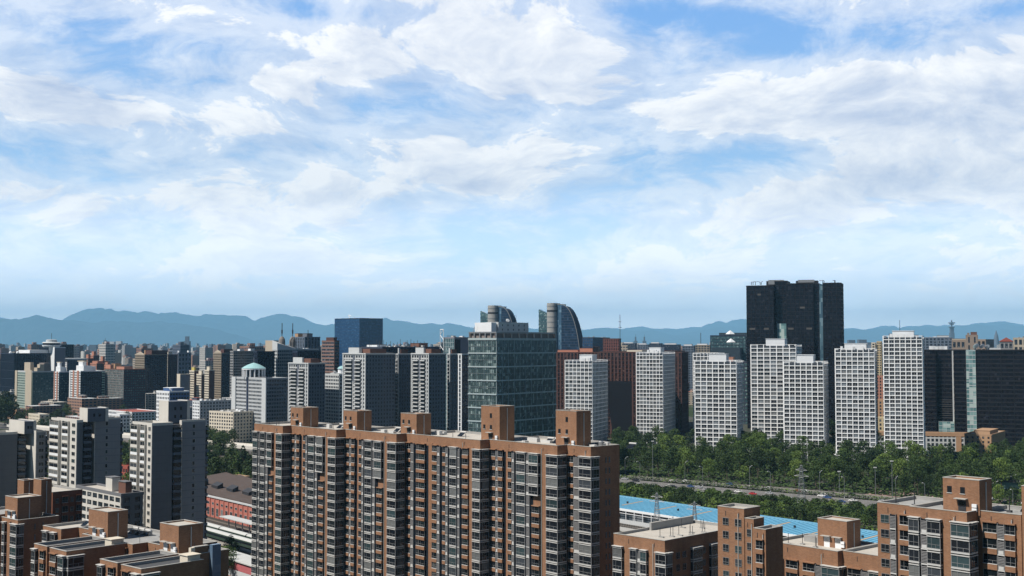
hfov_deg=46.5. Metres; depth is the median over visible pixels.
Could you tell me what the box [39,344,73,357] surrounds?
office building
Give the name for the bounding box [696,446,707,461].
tree
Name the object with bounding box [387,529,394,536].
window
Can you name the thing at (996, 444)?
tree
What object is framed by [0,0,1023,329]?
sky
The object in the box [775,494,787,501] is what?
bush
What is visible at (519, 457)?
window
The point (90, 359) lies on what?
residential tower
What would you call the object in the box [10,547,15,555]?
window
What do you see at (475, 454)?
window
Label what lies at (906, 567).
window
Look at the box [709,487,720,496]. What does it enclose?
bush
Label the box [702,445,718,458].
tree
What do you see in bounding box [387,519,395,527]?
window
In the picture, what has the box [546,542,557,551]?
window
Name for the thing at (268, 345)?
office building
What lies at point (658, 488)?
bush
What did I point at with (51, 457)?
window
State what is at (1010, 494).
tree
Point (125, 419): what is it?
walk up block
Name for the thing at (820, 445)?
tree
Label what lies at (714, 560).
window
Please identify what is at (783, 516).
undergrowth
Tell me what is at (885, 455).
tree
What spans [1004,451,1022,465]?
tree
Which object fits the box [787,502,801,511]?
bush
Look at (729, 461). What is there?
tree
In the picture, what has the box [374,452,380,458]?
window
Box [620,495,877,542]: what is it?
station canopy
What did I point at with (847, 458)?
tree
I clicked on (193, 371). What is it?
residential tower
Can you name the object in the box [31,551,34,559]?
window
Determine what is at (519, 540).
window
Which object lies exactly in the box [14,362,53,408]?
residential tower
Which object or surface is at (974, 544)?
window
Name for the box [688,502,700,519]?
pylon
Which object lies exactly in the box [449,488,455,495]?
window
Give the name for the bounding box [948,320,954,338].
observation tower
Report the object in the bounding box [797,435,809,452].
tree
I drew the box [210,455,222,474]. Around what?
tree
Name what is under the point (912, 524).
window
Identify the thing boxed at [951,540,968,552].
window
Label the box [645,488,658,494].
bush
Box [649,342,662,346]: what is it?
office building
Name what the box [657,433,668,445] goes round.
tree
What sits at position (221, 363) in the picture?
residential tower
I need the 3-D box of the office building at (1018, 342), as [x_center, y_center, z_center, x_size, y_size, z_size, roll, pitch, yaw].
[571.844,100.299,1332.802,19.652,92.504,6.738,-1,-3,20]
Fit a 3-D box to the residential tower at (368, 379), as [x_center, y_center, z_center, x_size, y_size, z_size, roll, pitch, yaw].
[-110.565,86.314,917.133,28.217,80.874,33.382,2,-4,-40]
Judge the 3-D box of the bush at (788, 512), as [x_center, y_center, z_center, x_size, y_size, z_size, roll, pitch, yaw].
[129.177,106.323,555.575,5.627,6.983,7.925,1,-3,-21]
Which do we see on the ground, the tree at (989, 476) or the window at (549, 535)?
the tree at (989, 476)
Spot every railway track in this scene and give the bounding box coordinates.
[206,519,251,532]
[208,516,251,529]
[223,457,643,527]
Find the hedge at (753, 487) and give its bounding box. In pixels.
[620,475,892,500]
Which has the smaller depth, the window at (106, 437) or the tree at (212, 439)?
the window at (106, 437)
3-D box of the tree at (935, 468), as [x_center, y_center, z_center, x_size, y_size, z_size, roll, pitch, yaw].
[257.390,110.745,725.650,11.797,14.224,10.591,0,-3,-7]
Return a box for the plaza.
[865,490,1021,505]
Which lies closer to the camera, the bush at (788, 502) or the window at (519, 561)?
the window at (519, 561)
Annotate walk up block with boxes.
[76,475,143,526]
[108,409,155,423]
[108,413,129,432]
[192,399,230,426]
[209,409,253,442]
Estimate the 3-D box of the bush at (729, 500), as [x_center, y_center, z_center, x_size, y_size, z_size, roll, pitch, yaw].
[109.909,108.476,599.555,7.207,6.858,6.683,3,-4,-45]
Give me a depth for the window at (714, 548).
286.83 m
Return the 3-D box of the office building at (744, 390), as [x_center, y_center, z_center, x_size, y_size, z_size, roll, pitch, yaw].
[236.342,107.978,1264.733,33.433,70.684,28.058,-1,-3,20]
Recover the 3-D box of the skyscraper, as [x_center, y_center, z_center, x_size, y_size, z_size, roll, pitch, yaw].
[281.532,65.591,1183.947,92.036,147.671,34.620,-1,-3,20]
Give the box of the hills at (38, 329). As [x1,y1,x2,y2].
[0,315,263,347]
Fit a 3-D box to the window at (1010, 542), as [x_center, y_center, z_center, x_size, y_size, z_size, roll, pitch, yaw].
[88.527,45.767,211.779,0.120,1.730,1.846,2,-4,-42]
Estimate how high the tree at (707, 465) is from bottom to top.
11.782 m
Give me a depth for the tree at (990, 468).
654.11 m
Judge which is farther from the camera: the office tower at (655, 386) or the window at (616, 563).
the office tower at (655, 386)
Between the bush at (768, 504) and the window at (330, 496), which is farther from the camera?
the bush at (768, 504)
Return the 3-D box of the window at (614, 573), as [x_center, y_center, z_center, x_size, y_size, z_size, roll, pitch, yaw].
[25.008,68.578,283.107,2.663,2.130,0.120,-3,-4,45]
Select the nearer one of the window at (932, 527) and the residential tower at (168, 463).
the window at (932, 527)
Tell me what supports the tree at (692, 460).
on the ground
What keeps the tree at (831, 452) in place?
on the ground
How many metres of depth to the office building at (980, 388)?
992.94 m
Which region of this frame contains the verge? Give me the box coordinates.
[251,456,876,518]
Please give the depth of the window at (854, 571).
258.69 m
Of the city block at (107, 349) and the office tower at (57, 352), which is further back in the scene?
the city block at (107, 349)
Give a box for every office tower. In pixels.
[42,333,65,370]
[89,345,97,351]
[176,350,191,373]
[184,336,190,351]
[231,363,287,431]
[322,337,339,372]
[335,315,382,366]
[458,354,467,430]
[480,305,516,322]
[539,303,582,351]
[565,354,607,440]
[636,347,675,443]
[693,353,723,441]
[694,354,742,451]
[750,336,801,441]
[783,355,828,458]
[835,343,877,460]
[857,340,867,347]
[883,331,930,460]
[994,331,998,347]
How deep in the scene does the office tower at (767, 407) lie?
994.97 m
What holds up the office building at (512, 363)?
on the ground
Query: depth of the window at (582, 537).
309.53 m
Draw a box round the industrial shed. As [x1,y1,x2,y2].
[206,472,252,526]
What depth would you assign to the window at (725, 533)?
254.21 m
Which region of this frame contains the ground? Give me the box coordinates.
[0,348,1021,530]
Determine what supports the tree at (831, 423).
on the ground
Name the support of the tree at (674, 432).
on the ground
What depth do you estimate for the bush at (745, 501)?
593.18 m
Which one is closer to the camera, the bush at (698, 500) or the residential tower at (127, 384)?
the bush at (698, 500)
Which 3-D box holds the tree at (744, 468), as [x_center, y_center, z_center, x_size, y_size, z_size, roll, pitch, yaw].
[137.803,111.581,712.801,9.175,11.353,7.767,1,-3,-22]
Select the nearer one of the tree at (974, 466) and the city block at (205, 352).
the tree at (974, 466)
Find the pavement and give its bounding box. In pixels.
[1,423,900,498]
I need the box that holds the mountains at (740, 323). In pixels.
[625,319,1023,334]
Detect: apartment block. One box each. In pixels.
[0,477,58,575]
[30,506,228,575]
[51,484,81,522]
[251,405,636,575]
[611,515,717,575]
[783,515,877,575]
[877,475,1023,575]
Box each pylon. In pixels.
[650,493,663,521]
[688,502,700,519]
[794,465,808,506]
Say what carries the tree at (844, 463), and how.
on the ground
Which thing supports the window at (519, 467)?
in the apartment block at (355, 493)
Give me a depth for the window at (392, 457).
355.23 m
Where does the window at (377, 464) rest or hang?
in the apartment block at (355, 493)
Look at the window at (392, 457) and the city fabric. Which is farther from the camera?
the city fabric
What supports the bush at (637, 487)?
on the ground
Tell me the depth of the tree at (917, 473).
657.47 m
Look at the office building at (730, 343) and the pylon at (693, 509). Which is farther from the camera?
the office building at (730, 343)
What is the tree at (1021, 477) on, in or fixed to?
on the ground
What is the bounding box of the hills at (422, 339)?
[251,334,442,346]
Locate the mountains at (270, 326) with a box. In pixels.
[0,308,709,345]
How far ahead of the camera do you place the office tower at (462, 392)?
859.00 m
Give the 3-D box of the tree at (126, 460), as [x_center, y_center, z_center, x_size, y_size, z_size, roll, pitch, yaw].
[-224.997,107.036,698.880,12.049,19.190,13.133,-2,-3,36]
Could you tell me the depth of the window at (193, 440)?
452.79 m
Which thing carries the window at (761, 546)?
in the stair tower at (750, 543)
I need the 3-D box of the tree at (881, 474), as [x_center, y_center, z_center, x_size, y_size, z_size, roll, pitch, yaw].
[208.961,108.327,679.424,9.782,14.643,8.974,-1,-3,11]
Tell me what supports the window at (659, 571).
in the apartment block at (684, 546)
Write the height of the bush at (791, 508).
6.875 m
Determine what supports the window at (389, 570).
in the apartment block at (355, 493)
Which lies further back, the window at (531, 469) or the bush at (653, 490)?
the bush at (653, 490)
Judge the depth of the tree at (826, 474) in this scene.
717.65 m
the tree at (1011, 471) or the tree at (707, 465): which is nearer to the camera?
the tree at (1011, 471)
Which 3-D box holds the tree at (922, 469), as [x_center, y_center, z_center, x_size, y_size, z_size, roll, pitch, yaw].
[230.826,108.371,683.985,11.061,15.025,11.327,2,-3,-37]
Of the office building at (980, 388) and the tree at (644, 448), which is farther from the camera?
the office building at (980, 388)
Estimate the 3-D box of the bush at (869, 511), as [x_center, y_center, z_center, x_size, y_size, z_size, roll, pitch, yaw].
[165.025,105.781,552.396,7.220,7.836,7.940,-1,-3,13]
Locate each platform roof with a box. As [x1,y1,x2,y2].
[219,515,251,532]
[228,549,251,575]
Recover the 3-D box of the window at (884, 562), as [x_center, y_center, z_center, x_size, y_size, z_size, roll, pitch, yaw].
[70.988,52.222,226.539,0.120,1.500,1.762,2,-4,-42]
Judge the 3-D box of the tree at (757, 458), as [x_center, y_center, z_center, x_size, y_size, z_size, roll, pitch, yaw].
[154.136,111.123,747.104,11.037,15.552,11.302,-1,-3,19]
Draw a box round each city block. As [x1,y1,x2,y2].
[1,389,14,400]
[25,403,61,418]
[27,342,38,349]
[40,399,66,416]
[65,414,79,418]
[67,395,97,415]
[74,345,78,357]
[76,344,82,357]
[97,396,122,412]
[99,341,114,363]
[130,346,135,357]
[136,346,152,353]
[145,391,155,409]
[173,342,189,353]
[189,397,200,406]
[199,346,212,366]
[199,358,212,373]
[240,343,263,350]
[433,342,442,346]
[621,342,629,350]
[689,390,692,404]
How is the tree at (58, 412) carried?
on the ground
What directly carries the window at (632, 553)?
in the apartment block at (684, 546)
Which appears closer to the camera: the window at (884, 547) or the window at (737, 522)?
the window at (884, 547)
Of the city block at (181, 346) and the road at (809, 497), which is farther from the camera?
the city block at (181, 346)
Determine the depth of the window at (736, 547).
251.83 m
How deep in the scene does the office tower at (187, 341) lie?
6484.56 m
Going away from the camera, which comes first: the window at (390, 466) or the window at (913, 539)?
the window at (913, 539)
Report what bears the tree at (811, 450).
on the ground
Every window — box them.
[9,558,15,566]
[9,568,14,575]
[10,525,15,533]
[10,536,15,544]
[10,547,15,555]
[18,558,22,566]
[18,569,22,575]
[19,526,23,533]
[19,536,23,544]
[19,547,23,555]
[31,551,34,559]
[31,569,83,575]
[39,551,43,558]
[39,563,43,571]
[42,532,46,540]
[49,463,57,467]
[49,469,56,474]
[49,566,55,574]
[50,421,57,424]
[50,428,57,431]
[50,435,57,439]
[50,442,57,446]
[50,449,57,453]
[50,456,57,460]
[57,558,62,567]
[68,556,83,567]
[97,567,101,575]
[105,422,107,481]
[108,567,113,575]
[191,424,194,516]
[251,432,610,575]
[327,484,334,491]
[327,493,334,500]
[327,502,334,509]
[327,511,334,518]
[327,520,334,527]
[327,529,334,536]
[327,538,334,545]
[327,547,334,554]
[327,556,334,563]
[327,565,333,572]
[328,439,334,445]
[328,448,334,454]
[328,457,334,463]
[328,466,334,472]
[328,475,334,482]
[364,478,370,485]
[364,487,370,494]
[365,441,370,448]
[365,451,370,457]
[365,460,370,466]
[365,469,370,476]
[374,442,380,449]
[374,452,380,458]
[374,461,380,468]
[374,470,380,477]
[386,567,394,574]
[387,444,395,451]
[387,453,395,460]
[387,463,395,470]
[387,472,395,479]
[387,481,395,489]
[387,491,394,498]
[387,500,395,508]
[387,510,394,517]
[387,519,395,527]
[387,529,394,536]
[387,538,394,546]
[387,548,394,555]
[387,557,394,565]
[449,448,455,455]
[449,458,455,465]
[449,468,455,475]
[449,478,455,485]
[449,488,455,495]
[449,498,455,505]
[449,508,455,515]
[449,517,455,525]
[449,527,455,535]
[449,537,455,545]
[472,451,479,458]
[472,461,479,468]
[472,471,479,478]
[472,481,479,488]
[472,491,479,499]
[472,501,479,509]
[472,511,479,519]
[472,521,479,529]
[472,532,479,539]
[472,542,479,550]
[472,552,479,560]
[472,562,479,570]
[516,453,524,461]
[516,464,524,471]
[516,474,524,482]
[516,484,524,492]
[516,495,524,503]
[516,505,524,513]
[516,516,524,524]
[516,526,524,534]
[516,536,524,545]
[516,547,524,555]
[516,557,524,566]
[516,568,524,575]
[528,455,537,462]
[528,465,537,473]
[528,476,537,483]
[528,486,537,494]
[546,456,556,464]
[546,467,556,475]
[546,478,556,486]
[546,488,557,497]
[546,499,557,507]
[546,510,556,518]
[546,520,556,529]
[546,531,556,540]
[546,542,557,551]
[546,552,557,561]
[546,563,556,572]
[565,364,607,439]
[579,458,590,466]
[579,469,590,477]
[579,479,590,488]
[579,490,590,499]
[579,501,590,510]
[579,512,590,521]
[579,523,590,531]
[579,533,590,542]
[579,544,590,553]
[579,555,590,564]
[579,566,590,575]
[613,548,620,557]
[613,560,620,569]
[613,572,621,575]
[630,550,635,559]
[630,562,635,571]
[637,356,674,437]
[640,552,645,561]
[640,564,645,573]
[655,554,664,564]
[655,567,665,575]
[668,554,671,563]
[668,567,671,575]
[693,357,708,427]
[693,548,702,558]
[693,560,702,570]
[695,365,736,445]
[712,545,717,554]
[712,557,717,566]
[712,569,717,575]
[723,517,728,524]
[723,531,728,537]
[723,544,728,551]
[723,557,728,564]
[723,570,728,575]
[735,519,740,526]
[735,532,741,539]
[735,545,741,553]
[735,559,741,566]
[747,542,750,549]
[751,349,795,438]
[756,540,762,548]
[756,554,762,562]
[756,567,762,575]
[784,366,828,452]
[786,560,797,568]
[803,562,814,571]
[821,567,838,575]
[836,353,874,452]
[841,569,845,575]
[847,568,860,575]
[880,514,888,522]
[881,529,888,537]
[881,543,889,552]
[881,558,889,566]
[884,340,922,454]
[899,515,907,524]
[900,530,908,539]
[900,560,909,569]
[908,519,918,530]
[909,534,918,545]
[909,549,918,561]
[909,564,918,575]
[927,521,939,533]
[927,536,939,548]
[927,552,940,564]
[927,567,940,575]
[951,524,968,537]
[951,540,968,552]
[951,555,969,568]
[951,571,969,575]
[971,525,977,536]
[971,540,977,552]
[972,556,977,567]
[982,522,996,532]
[983,538,996,548]
[983,553,997,563]
[983,569,997,575]
[1005,525,1014,534]
[1005,540,1015,550]
[1005,556,1015,566]
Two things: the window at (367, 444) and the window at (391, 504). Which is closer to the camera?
the window at (391, 504)
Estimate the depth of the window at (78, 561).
260.97 m
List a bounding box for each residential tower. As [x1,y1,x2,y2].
[0,419,48,506]
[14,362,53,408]
[48,407,122,487]
[53,362,68,401]
[69,361,104,397]
[86,354,93,365]
[90,361,104,369]
[91,351,98,360]
[100,356,107,362]
[104,363,145,408]
[130,399,208,538]
[135,350,167,392]
[167,352,177,386]
[177,374,189,398]
[189,367,198,398]
[196,370,204,399]
[204,366,214,399]
[213,349,232,398]
[288,357,325,422]
[325,371,341,422]
[342,348,394,426]
[395,348,410,426]
[411,348,445,430]
[446,348,458,430]
[871,342,875,349]
[876,341,882,375]
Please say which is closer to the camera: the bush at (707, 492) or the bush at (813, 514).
the bush at (813, 514)
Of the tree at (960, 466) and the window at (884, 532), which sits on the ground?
the tree at (960, 466)
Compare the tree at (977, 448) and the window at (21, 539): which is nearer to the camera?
the window at (21, 539)
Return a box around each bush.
[620,486,629,495]
[631,484,644,494]
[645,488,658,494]
[647,483,658,489]
[651,493,662,499]
[657,486,668,493]
[660,487,672,497]
[663,491,673,501]
[669,495,678,502]
[673,491,685,498]
[677,485,687,492]
[678,494,688,503]
[684,489,695,495]
[689,495,696,503]
[690,492,702,496]
[691,496,704,505]
[701,490,713,498]
[704,493,712,502]
[707,497,721,508]
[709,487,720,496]
[710,495,724,504]
[714,494,726,500]
[722,489,733,496]
[724,497,737,502]
[737,496,749,503]
[740,497,754,504]
[755,502,764,509]
[756,496,766,503]
[762,501,776,508]
[764,508,775,515]
[765,494,779,501]
[768,507,783,515]
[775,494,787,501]
[776,501,788,510]
[778,498,792,511]
[782,509,794,516]
[784,505,796,510]
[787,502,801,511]
[795,507,807,516]
[798,500,807,508]
[805,511,818,521]
[806,504,818,512]
[807,498,820,505]
[816,502,827,510]
[820,504,835,514]
[826,499,838,508]
[838,508,854,517]
[842,505,855,513]
[848,500,859,510]
[848,511,862,518]
[852,502,863,513]
[860,508,875,517]
[860,514,874,523]
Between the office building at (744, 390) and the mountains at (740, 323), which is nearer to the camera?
the office building at (744, 390)
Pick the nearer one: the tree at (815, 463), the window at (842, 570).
the window at (842, 570)
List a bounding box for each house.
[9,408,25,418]
[28,413,49,425]
[122,463,129,479]
[877,376,882,398]
[878,399,883,416]
[878,416,883,430]
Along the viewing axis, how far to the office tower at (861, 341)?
4979.34 m
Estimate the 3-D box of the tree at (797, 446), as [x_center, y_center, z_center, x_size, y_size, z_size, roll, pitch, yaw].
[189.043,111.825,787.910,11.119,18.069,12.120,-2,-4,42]
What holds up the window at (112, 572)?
in the apartment block at (106, 541)
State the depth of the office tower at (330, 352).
1332.59 m
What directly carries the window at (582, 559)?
in the apartment block at (355, 493)
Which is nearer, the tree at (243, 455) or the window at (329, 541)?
the window at (329, 541)
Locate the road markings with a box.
[639,479,891,501]
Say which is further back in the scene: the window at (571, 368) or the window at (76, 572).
the window at (571, 368)
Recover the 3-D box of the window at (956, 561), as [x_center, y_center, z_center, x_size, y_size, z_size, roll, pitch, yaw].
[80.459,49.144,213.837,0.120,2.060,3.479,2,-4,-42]
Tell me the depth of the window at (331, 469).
372.73 m
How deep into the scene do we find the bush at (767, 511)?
564.36 m
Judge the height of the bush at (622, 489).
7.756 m
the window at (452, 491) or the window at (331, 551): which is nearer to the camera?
the window at (452, 491)
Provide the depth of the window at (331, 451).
373.10 m
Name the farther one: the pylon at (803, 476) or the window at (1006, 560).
the pylon at (803, 476)
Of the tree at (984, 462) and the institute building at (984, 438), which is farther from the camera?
the institute building at (984, 438)
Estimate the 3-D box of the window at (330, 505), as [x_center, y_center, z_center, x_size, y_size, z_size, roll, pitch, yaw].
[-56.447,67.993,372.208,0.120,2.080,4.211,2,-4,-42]
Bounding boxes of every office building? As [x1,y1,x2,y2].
[0,350,50,391]
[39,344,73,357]
[65,358,87,370]
[156,387,189,420]
[230,348,254,394]
[253,351,274,376]
[265,340,278,350]
[272,323,318,376]
[292,351,320,362]
[295,333,319,350]
[361,339,442,425]
[440,329,468,430]
[468,319,556,436]
[556,347,599,409]
[582,336,606,351]
[600,349,684,437]
[603,327,621,350]
[624,342,636,349]
[637,343,649,348]
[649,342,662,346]
[662,343,680,350]
[664,352,688,433]
[682,344,694,389]
[695,344,709,353]
[710,330,746,360]
[729,356,746,423]
[924,335,951,348]
[924,344,1023,445]
[952,339,965,417]
[966,332,977,349]
[978,339,993,348]
[999,337,1012,348]
[1013,336,1023,348]
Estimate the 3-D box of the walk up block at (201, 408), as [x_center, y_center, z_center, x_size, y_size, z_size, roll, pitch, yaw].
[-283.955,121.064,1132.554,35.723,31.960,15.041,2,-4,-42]
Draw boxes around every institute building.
[878,431,967,451]
[964,428,1004,456]
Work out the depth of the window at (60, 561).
260.34 m
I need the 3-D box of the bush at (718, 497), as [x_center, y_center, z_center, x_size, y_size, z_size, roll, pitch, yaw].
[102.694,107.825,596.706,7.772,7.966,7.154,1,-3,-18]
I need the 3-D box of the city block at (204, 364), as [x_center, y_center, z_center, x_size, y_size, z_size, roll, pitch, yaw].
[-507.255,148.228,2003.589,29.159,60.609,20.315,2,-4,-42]
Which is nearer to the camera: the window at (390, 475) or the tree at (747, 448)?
the window at (390, 475)
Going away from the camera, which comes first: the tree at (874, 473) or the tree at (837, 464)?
the tree at (874, 473)
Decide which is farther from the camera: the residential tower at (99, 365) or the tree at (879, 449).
the residential tower at (99, 365)
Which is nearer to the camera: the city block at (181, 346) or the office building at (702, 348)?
the city block at (181, 346)
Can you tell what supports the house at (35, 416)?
on the ground
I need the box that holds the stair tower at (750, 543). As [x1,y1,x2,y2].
[718,503,782,575]
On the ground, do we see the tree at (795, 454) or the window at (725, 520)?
the tree at (795, 454)
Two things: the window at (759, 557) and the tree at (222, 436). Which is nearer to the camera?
the window at (759, 557)
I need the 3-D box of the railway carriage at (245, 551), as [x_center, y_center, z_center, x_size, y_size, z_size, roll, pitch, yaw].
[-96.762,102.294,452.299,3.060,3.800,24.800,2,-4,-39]
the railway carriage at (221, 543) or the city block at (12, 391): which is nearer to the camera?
the railway carriage at (221, 543)
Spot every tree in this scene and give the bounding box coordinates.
[0,390,16,418]
[0,396,19,427]
[0,403,9,421]
[14,413,25,419]
[37,418,48,425]
[45,413,56,424]
[52,409,61,416]
[62,404,72,414]
[65,408,72,415]
[122,441,129,449]
[122,448,128,458]
[122,454,129,464]
[122,472,129,480]
[207,428,218,437]
[207,437,214,448]
[207,452,212,474]
[207,457,224,474]
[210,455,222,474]
[212,438,226,451]
[212,443,224,455]
[215,433,229,453]
[220,462,230,472]
[221,448,239,464]
[223,535,240,550]
[225,442,238,453]
[225,463,240,474]
[226,545,236,555]
[227,429,239,441]
[227,548,236,568]
[232,452,243,473]
[238,445,248,468]
[242,466,251,477]
[243,453,252,475]
[611,427,626,442]
[618,440,625,450]
[619,447,633,470]
[622,433,636,459]
[626,425,639,437]
[630,430,643,442]
[630,441,641,461]
[631,441,646,457]
[638,433,654,446]
[638,446,649,460]
[638,450,656,475]
[650,425,664,443]
[650,443,664,471]
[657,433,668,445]
[658,444,668,468]
[659,436,671,446]
[659,451,677,476]
[664,448,679,472]
[667,445,682,469]
[668,428,679,438]
[673,435,686,449]
[674,465,685,478]
[677,447,690,465]
[679,449,695,473]
[685,429,694,443]
[685,440,694,452]
[693,447,699,458]
[695,436,706,448]
[695,454,705,470]
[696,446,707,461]
[697,439,709,446]
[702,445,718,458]
[702,458,714,478]
[703,457,716,473]
[713,438,727,455]
[715,452,725,466]
[715,459,727,475]
[717,454,735,479]
[722,434,736,449]
[726,447,734,456]
[727,443,738,451]
[729,450,741,464]
[731,449,748,473]
[734,465,748,478]
[737,444,746,460]
[739,432,751,445]
[742,440,752,465]
[744,460,759,479]
[745,436,761,452]
[747,430,758,444]
[747,447,764,461]
[750,453,766,477]
[751,432,768,448]
[758,439,771,450]
[764,451,773,469]
[768,450,777,482]
[769,438,784,449]
[769,448,781,462]
[775,430,783,441]
[776,454,791,477]
[778,440,791,455]
[779,452,792,474]
[787,459,804,484]
[789,444,806,460]
[789,457,806,481]
[791,450,803,465]
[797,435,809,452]
[798,459,810,478]
[805,457,824,484]
[806,441,817,455]
[807,465,822,483]
[808,446,813,463]
[808,450,821,462]
[815,440,826,456]
[818,453,834,480]
[822,443,834,457]
[822,447,838,457]
[822,468,829,480]
[825,455,842,483]
[827,471,842,486]
[829,419,835,430]
[829,431,835,451]
[832,457,846,475]
[836,447,855,465]
[838,440,855,452]
[838,460,853,474]
[840,449,853,464]
[844,464,862,488]
[852,446,863,461]
[852,462,865,486]
[854,453,872,475]
[855,441,869,457]
[857,453,865,472]
[863,447,877,469]
[868,458,884,487]
[869,463,880,483]
[870,465,886,484]
[871,456,889,480]
[872,444,885,453]
[873,446,888,459]
[877,453,891,470]
[878,433,883,445]
[882,441,896,453]
[884,443,898,459]
[887,455,906,484]
[890,458,908,483]
[891,449,909,465]
[894,474,912,494]
[902,440,915,455]
[904,464,924,487]
[906,444,920,456]
[907,453,920,467]
[907,456,921,468]
[907,465,929,493]
[908,443,926,460]
[915,458,932,483]
[919,476,937,496]
[921,444,939,464]
[925,458,939,474]
[930,468,950,494]
[933,444,947,457]
[936,460,958,475]
[938,475,950,491]
[939,453,948,467]
[940,457,955,474]
[943,452,955,462]
[945,440,954,455]
[953,452,968,470]
[956,445,968,461]
[956,466,976,476]
[962,447,979,463]
[962,456,977,469]
[968,462,984,476]
[969,442,978,460]
[971,442,980,456]
[978,449,991,470]
[978,457,992,472]
[979,465,1000,487]
[982,472,996,488]
[985,444,996,452]
[988,457,1008,490]
[989,442,1005,454]
[989,451,1010,465]
[992,484,1004,503]
[993,462,1010,484]
[997,456,1011,472]
[998,439,1014,451]
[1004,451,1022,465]
[1005,486,1016,501]
[1006,462,1020,475]
[1010,459,1023,484]
[1011,440,1023,459]
[1016,472,1023,486]
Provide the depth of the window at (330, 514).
372.28 m
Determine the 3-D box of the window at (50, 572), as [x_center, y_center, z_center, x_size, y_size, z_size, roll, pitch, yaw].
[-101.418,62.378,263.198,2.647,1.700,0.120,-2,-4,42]
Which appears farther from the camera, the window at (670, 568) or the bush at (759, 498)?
the bush at (759, 498)
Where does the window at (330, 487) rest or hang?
in the apartment block at (355, 493)
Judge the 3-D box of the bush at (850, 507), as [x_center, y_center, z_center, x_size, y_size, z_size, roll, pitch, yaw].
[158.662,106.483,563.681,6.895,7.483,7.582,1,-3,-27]
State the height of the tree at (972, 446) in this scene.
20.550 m
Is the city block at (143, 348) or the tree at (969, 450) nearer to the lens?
the tree at (969, 450)
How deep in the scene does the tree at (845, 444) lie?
827.75 m
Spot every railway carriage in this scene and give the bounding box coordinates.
[206,522,222,529]
[206,527,231,542]
[213,540,240,551]
[219,527,249,537]
[229,534,251,548]
[239,548,250,554]
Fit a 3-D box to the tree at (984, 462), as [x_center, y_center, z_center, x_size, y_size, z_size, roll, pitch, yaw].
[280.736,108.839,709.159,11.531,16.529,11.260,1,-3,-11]
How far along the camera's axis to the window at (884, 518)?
226.93 m
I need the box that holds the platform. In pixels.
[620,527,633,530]
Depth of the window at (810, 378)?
869.81 m
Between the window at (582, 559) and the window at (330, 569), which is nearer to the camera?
the window at (582, 559)
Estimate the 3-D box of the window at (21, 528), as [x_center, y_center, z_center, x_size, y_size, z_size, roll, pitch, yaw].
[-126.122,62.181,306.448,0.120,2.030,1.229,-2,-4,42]
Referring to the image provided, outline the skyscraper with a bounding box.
[746,280,843,430]
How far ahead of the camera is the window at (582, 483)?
310.21 m
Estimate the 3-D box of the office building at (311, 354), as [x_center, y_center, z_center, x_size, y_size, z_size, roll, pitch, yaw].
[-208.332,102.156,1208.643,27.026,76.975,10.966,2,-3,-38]
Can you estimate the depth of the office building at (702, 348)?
2201.78 m
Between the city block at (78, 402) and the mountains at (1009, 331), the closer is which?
the city block at (78, 402)
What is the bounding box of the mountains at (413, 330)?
[396,325,444,335]
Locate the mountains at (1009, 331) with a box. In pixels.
[581,324,1023,343]
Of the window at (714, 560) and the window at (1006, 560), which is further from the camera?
the window at (714, 560)
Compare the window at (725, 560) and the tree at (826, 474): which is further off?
the tree at (826, 474)
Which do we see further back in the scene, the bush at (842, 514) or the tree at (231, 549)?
the bush at (842, 514)
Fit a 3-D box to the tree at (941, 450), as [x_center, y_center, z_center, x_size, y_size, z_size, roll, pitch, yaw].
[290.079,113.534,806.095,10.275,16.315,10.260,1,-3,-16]
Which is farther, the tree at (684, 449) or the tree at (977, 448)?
the tree at (977, 448)
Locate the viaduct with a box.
[7,424,252,456]
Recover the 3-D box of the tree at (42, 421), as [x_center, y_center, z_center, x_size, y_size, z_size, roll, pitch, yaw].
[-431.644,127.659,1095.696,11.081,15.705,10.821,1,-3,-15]
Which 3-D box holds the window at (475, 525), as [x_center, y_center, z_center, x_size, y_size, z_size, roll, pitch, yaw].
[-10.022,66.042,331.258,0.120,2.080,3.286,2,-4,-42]
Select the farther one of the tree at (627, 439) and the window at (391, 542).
the tree at (627, 439)
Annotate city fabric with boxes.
[0,342,999,367]
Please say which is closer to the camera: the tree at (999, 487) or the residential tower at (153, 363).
the tree at (999, 487)
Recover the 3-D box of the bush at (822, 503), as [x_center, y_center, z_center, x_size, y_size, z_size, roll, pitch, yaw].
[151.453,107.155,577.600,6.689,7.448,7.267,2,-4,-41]
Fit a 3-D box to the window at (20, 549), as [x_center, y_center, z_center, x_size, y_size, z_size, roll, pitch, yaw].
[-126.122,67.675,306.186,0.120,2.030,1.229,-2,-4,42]
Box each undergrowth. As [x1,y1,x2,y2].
[620,450,1023,505]
[620,481,877,529]
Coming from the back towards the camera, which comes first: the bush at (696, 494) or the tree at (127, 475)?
the tree at (127, 475)
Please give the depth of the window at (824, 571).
260.84 m
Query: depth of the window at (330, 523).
372.19 m
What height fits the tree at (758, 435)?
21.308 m
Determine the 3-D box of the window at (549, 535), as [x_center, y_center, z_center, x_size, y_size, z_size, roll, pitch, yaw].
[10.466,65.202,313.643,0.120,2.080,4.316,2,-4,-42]
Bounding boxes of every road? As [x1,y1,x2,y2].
[0,423,887,499]
[0,425,876,506]
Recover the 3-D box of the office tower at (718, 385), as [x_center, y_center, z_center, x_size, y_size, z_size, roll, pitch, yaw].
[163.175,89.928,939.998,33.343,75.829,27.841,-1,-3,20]
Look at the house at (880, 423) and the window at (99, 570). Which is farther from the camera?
the house at (880, 423)
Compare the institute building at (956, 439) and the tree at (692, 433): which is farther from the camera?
the tree at (692, 433)
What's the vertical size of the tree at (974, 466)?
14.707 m

